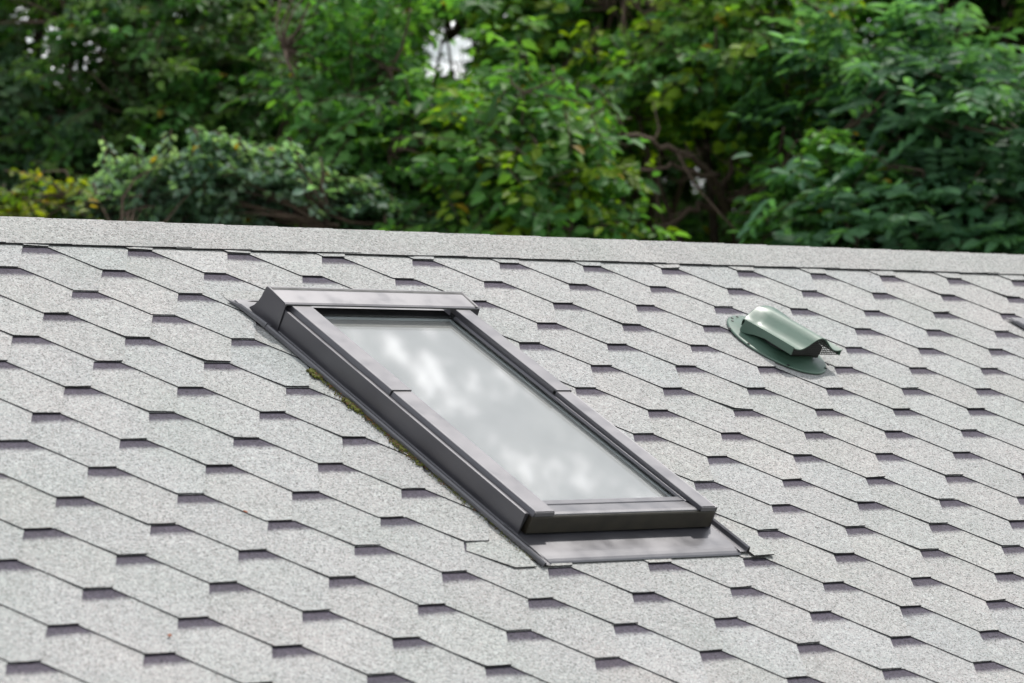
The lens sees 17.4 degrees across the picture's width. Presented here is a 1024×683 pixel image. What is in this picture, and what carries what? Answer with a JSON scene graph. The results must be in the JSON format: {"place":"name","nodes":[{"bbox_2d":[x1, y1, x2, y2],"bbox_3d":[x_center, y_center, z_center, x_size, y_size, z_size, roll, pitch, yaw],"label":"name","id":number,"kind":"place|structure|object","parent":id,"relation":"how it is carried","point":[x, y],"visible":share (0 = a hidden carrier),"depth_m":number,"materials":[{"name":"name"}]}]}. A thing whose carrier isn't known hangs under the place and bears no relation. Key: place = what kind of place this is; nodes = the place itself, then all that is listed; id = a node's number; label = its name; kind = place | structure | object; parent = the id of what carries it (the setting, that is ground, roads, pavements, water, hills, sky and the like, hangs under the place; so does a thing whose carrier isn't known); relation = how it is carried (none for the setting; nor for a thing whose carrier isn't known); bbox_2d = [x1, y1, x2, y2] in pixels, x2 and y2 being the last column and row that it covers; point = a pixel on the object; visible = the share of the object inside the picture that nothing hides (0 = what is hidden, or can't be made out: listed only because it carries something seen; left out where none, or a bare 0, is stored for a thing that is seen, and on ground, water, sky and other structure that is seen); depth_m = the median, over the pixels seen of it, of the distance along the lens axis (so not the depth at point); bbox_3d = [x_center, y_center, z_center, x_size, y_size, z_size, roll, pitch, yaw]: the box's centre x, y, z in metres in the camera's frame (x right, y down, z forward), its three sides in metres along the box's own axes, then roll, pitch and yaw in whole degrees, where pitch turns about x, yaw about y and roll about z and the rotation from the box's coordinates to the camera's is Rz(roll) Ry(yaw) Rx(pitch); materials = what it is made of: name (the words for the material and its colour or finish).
{"place":"outdoors","nodes":[
{"label":"outdoors","id":0,"kind":"place"},
{"bbox_2d":[11,7,872,210],"label":"sky","id":1,"kind":"structure","parent":0,"point":[455,50],"materials":[{"name":"white"}]},
{"bbox_2d":[0,216,1023,682],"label":"house","id":2,"kind":"structure","parent":0,"point":[168,412],"depth_m":8.38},
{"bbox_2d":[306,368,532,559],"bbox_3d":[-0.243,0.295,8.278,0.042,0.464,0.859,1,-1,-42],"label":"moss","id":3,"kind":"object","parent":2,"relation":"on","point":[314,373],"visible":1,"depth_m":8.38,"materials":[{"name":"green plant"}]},
{"bbox_2d":[228,286,749,566],"bbox_3d":[-0.057,0.178,8.625,0.738,0.093,1.389,1,27,-42],"label":"roof window","id":4,"kind":"structure","parent":2,"relation":"attached to","point":[535,461],"depth_m":8.54,"materials":[{"name":"glass"}]},
{"bbox_2d":[727,305,842,373],"bbox_3d":[0.808,-0.034,9.966,0.268,0.101,0.374,1,27,-42],"label":"roof vent","id":5,"kind":"object","parent":2,"relation":"attached to","point":[775,335],"visible":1,"depth_m":9.90,"materials":[{"name":"green plastic"}]},
{"bbox_2d":[1007,317,1023,328],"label":"roof window","id":6,"kind":"structure","parent":2,"relation":"attached to","point":[1019,322],"depth_m":10.97,"materials":[{"name":"metal"}]},
{"label":"ground","id":7,"kind":"structure","parent":0,"visible":0},
{"bbox_2d":[0,168,98,219],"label":"shrub","id":8,"kind":"object","parent":7,"relation":"on","point":[27,206],"visible":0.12,"depth_m":16.91,"materials":[{"name":"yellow plant"}]},
{"bbox_2d":[15,4,175,97],"bbox_3d":[-3.446,0.089,24.876,4.460,9.145,4.147,1,-1,-42],"label":"broadleaf tree","id":9,"kind":"object","parent":7,"relation":"on","point":[43,33],"depth_m":25.06,"materials":[{"name":"green plant"}]},
{"bbox_2d":[0,0,236,215],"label":"broadleaf tree","id":10,"kind":"object","parent":7,"relation":"on","point":[18,91],"visible":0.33,"depth_m":19.03,"materials":[{"name":"green plant"}]},
{"bbox_2d":[0,0,463,192],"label":"broadleaf tree","id":11,"kind":"object","parent":7,"relation":"on","point":[218,50],"visible":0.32,"depth_m":18.97,"materials":[{"name":"green plant"}]},
{"bbox_2d":[35,125,440,231],"bbox_3d":[-1.410,1.713,17.337,1.901,5.648,1.922,-1,-1,38],"label":"shrub","id":12,"kind":"object","parent":7,"relation":"on","point":[208,179],"visible":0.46,"depth_m":17.08,"materials":[{"name":"green plant"}]},
{"bbox_2d":[16,4,475,123],"bbox_3d":[-2.032,0.107,24.140,4.328,9.100,4.490,0,-1,3],"label":"broadleaf tree","id":13,"kind":"object","parent":7,"relation":"on","point":[444,78],"depth_m":24.14,"materials":[{"name":"green plant"}]},
{"bbox_2d":[163,0,503,134],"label":"broadleaf tree","id":14,"kind":"object","parent":7,"relation":"on","point":[426,31],"visible":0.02,"depth_m":20.96,"materials":[{"name":"green plant"}]},
{"bbox_2d":[211,0,607,235],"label":"broadleaf tree","id":15,"kind":"object","parent":7,"relation":"on","point":[357,78],"visible":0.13,"depth_m":17.79,"materials":[{"name":"green plant"}]},
{"bbox_2d":[333,36,689,240],"bbox_3d":[-0.032,1.481,17.503,1.955,6.123,1.942,0,-1,4],"label":"broadleaf tree","id":16,"kind":"object","parent":7,"relation":"on","point":[552,180],"visible":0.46,"depth_m":17.07,"materials":[{"name":"green plant"}]},
{"bbox_2d":[423,12,709,239],"bbox_3d":[-0.002,0.137,26.025,4.279,9.082,4.295,0,-1,-23],"label":"broadleaf tree","id":17,"kind":"object","parent":7,"relation":"on","point":[475,55],"depth_m":25.63,"materials":[{"name":"green plant"}]},
{"bbox_2d":[404,0,829,241],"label":"broadleaf tree","id":18,"kind":"object","parent":7,"relation":"on","point":[556,16],"visible":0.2,"depth_m":19.64,"materials":[{"name":"green plant"}]},
{"bbox_2d":[375,1,864,243],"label":"broadleaf tree","id":19,"kind":"object","parent":7,"relation":"on","point":[683,205],"visible":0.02,"depth_m":23.32,"materials":[{"name":"green plant"}]},
{"bbox_2d":[512,0,877,243],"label":"broadleaf tree","id":20,"kind":"object","parent":7,"relation":"on","point":[670,78],"visible":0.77,"depth_m":18.24,"materials":[{"name":"green plant"}]},
{"bbox_2d":[651,44,871,243],"bbox_3d":[2.144,-0.054,25.150,4.636,9.456,4.342,1,-1,-42],"label":"broadleaf tree","id":21,"kind":"object","parent":7,"relation":"on","point":[672,191],"visible":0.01,"depth_m":24.30,"materials":[{"name":"green plant"}]},
{"bbox_2d":[733,17,870,239],"bbox_3d":[3.503,0.085,23.986,4.278,9.124,4.019,0,-1,-14],"label":"broadleaf tree","id":22,"kind":"object","parent":7,"relation":"on","point":[855,19],"depth_m":23.08,"materials":[{"name":"green plant"}]},
{"bbox_2d":[676,0,991,244],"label":"broadleaf tree","id":23,"kind":"object","parent":7,"relation":"on","point":[868,37],"visible":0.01,"depth_m":20.86,"materials":[{"name":"green plant"}]},
{"bbox_2d":[727,126,950,248],"bbox_3d":[1.744,1.707,17.469,1.245,5.665,1.448,0,-1,9],"label":"shrub","id":24,"kind":"object","parent":7,"relation":"on","point":[786,196],"visible":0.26,"depth_m":17.23,"materials":[{"name":"green plant"}]},
{"bbox_2d":[708,0,1023,254],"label":"broadleaf tree","id":25,"kind":"object","parent":7,"relation":"on","point":[935,96],"visible":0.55,"depth_m":17.13,"materials":[{"name":"green plant"}]},
{"bbox_2d":[838,0,1023,122],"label":"broadleaf tree","id":26,"kind":"object","parent":7,"relation":"on","point":[1005,16],"visible":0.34,"depth_m":19.45,"materials":[{"name":"green plant"}]}
]}

